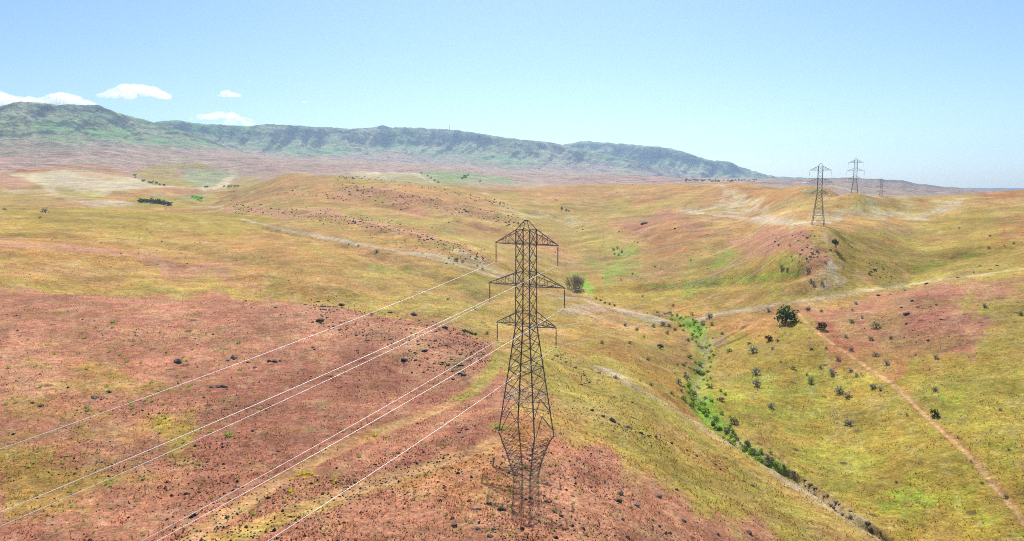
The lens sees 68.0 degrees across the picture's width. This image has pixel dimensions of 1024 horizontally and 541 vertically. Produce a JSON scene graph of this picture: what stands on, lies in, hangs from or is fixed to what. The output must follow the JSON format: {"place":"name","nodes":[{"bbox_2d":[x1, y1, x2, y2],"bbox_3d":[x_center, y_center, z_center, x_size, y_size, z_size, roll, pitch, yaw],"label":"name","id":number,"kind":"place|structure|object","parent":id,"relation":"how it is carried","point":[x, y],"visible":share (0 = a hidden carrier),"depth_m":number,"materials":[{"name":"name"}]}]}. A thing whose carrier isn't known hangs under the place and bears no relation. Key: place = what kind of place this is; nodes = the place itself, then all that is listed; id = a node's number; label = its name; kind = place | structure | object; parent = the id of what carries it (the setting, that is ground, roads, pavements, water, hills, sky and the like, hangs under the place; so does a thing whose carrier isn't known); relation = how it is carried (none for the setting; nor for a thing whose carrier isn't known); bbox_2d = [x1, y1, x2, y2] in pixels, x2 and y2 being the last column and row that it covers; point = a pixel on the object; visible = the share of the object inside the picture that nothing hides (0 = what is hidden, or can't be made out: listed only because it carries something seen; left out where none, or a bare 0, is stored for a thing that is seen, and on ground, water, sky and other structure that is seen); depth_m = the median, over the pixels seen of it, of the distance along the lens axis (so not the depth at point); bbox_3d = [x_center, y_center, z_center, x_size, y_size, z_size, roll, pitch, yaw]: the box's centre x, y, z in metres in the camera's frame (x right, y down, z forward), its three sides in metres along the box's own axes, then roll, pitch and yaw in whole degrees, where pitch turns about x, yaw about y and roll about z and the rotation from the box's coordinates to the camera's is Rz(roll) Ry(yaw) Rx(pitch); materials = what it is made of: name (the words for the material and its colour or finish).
{"place":"outdoors","nodes":[
{"label":"outdoors","id":0,"kind":"place"},
{"bbox_2d":[0,172,1023,540],"bbox_3d":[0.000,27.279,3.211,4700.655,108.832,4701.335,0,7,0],"label":"ground","id":1,"kind":"structure","parent":0,"point":[108,216],"depth_m":253.16,"materials":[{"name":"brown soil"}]},
{"bbox_2d":[174,359,181,362],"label":"boulder","id":2,"kind":"object","parent":1,"relation":"on","point":[177,360],"visible":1,"depth_m":193.18,"materials":[{"name":"grey stone"}]},
{"bbox_2d":[209,385,227,387],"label":"rock outcrop","id":3,"kind":"object","parent":1,"relation":"on","point":[220,386],"visible":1,"depth_m":172.97,"materials":[{"name":"grey stone"}]},
{"bbox_2d":[462,329,476,334],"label":"rock outcrop","id":4,"kind":"object","parent":1,"relation":"on","point":[464,330],"visible":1,"depth_m":295.82,"materials":[{"name":"grey stone"}]},
{"bbox_2d":[0,168,1002,540],"bbox_3d":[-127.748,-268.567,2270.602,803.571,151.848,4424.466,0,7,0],"label":"loose stones","id":5,"kind":"object","parent":1,"relation":"on","point":[374,418],"visible":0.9,"depth_m":133.65,"materials":[{"name":"grey stone"}]},
{"bbox_2d":[489,220,565,439],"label":"lattice pylon","id":6,"kind":"object","parent":1,"relation":"on","point":[529,323],"visible":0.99,"depth_m":143.70,"materials":[{"name":"metal"}]},
{"bbox_2d":[0,180,840,526],"bbox_3d":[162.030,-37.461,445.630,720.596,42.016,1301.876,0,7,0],"label":"power cable","id":7,"kind":"object","parent":6,"relation":"hanging from","point":[292,396],"visible":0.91,"depth_m":98.47,"materials":[{"name":"metal"}]},
{"bbox_2d":[1,176,865,448],"bbox_3d":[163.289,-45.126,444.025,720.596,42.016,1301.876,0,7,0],"label":"power cable","id":8,"kind":"object","parent":6,"relation":"hanging from","point":[305,338],"visible":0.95,"depth_m":96.47,"materials":[{"name":"metal"}]},
{"bbox_2d":[0,175,881,512],"bbox_3d":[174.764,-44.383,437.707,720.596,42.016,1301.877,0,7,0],"label":"power cable","id":9,"kind":"object","parent":6,"relation":"hanging from","point":[276,395],"visible":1,"depth_m":80.22,"materials":[{"name":"metal"}]},
{"bbox_2d":[142,186,844,540],"bbox_3d":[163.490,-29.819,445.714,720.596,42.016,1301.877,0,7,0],"label":"power cable","id":10,"kind":"object","parent":6,"relation":"hanging from","point":[404,395],"visible":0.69,"depth_m":114.69,"materials":[{"name":"metal"}]},
{"bbox_2d":[157,179,882,540],"bbox_3d":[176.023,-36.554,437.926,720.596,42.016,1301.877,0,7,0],"label":"power cable","id":11,"kind":"object","parent":6,"relation":"hanging from","point":[401,405],"visible":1,"depth_m":92.51,"materials":[{"name":"metal"}]},
{"bbox_2d":[268,194,851,540],"bbox_3d":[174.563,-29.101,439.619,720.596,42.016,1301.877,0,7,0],"label":"power cable","id":12,"kind":"object","parent":6,"relation":"hanging from","point":[471,406],"visible":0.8,"depth_m":110.26,"materials":[{"name":"metal"}]},
{"bbox_2d":[564,274,585,289],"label":"bare shrub","id":13,"kind":"object","parent":1,"relation":"on","point":[575,283],"visible":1,"depth_m":481.58,"materials":[{"name":"grey plant"}]},
{"bbox_2d":[730,417,738,423],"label":"creek shrub","id":14,"kind":"object","parent":1,"relation":"on","point":[733,419],"visible":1,"depth_m":239.31,"materials":[{"name":"plant"}]},
{"bbox_2d":[747,345,757,352],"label":"sagebrush","id":15,"kind":"object","parent":1,"relation":"on","point":[753,349],"visible":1,"depth_m":316.13,"materials":[{"name":"grey plant"}]},
{"bbox_2d":[751,366,761,373],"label":"sagebrush","id":16,"kind":"object","parent":1,"relation":"on","point":[753,371],"visible":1,"depth_m":289.34,"materials":[{"name":"grey plant"}]},
{"bbox_2d":[752,378,761,385],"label":"sagebrush","id":17,"kind":"object","parent":1,"relation":"on","point":[755,382],"visible":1,"depth_m":275.94,"materials":[{"name":"grey plant"}]},
{"bbox_2d":[764,335,772,340],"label":"bush","id":18,"kind":"object","parent":1,"relation":"on","point":[768,337],"visible":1,"depth_m":327.30,"materials":[{"name":"green plant"}]},
{"bbox_2d":[773,304,799,323],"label":"tree","id":19,"kind":"object","parent":1,"relation":"on","point":[786,314],"visible":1,"depth_m":344.85,"materials":[{"name":"green plant"}]},
{"bbox_2d":[807,376,813,382],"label":"sagebrush","id":20,"kind":"object","parent":1,"relation":"on","point":[810,380],"visible":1,"depth_m":278.39,"materials":[{"name":"green plant"}]},
{"bbox_2d":[808,163,831,225],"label":"lattice pylon","id":21,"kind":"object","parent":1,"relation":"on","point":[822,209],"visible":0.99,"depth_m":498.27,"materials":[{"name":"metal"}]},
{"bbox_2d":[816,321,826,329],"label":"bush","id":22,"kind":"object","parent":1,"relation":"on","point":[820,325],"visible":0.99,"depth_m":330.04,"materials":[{"name":"green plant"}]},
{"bbox_2d":[827,368,836,374],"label":"sagebrush","id":23,"kind":"object","parent":1,"relation":"on","point":[830,371],"visible":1,"depth_m":283.39,"materials":[{"name":"grey plant"}]},
{"bbox_2d":[832,239,838,247],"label":"tree","id":24,"kind":"object","parent":1,"relation":"on","point":[834,241],"visible":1,"depth_m":437.00,"materials":[{"name":"green plant"}]},
{"bbox_2d":[834,385,844,392],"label":"sagebrush","id":25,"kind":"object","parent":1,"relation":"on","point":[840,390],"visible":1,"depth_m":268.04,"materials":[{"name":"grey plant"}]},
{"bbox_2d":[843,418,853,423],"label":"sagebrush","id":26,"kind":"object","parent":1,"relation":"on","point":[849,421],"visible":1,"depth_m":242.26,"materials":[{"name":"grey plant"}]},
{"bbox_2d":[847,158,864,192],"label":"lattice pylon","id":27,"kind":"object","parent":1,"relation":"on","point":[854,161],"visible":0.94,"depth_m":727.13,"materials":[{"name":"metal"}]},
{"bbox_2d":[870,322,881,327],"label":"sagebrush","id":28,"kind":"object","parent":1,"relation":"on","point":[877,324],"visible":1,"depth_m":325.57,"materials":[{"name":"grey plant"}]},
{"bbox_2d":[875,178,887,195],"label":"lattice pylon","id":29,"kind":"object","parent":1,"relation":"on","point":[882,186],"visible":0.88,"depth_m":1086.82,"materials":[{"name":"metal"}]},
{"bbox_2d":[929,409,939,416],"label":"bush","id":30,"kind":"object","parent":1,"relation":"on","point":[936,413],"visible":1,"depth_m":228.21,"materials":[{"name":"green plant"}]},
{"bbox_2d":[0,101,1023,193],"bbox_3d":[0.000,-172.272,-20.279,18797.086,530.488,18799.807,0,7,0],"label":"mountains","id":31,"kind":"structure","parent":0,"point":[36,137],"depth_m":3910.23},
{"bbox_2d":[0,0,1023,187],"label":"sky","id":32,"kind":"structure","parent":0,"point":[930,92],"materials":[{"name":"blue"}]},
{"bbox_2d":[182,269,1023,540],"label":"dirt track","id":33,"kind":"structure","parent":0,"point":[488,375],"depth_m":137.56,"materials":[{"name":"brown soil"}]}
]}

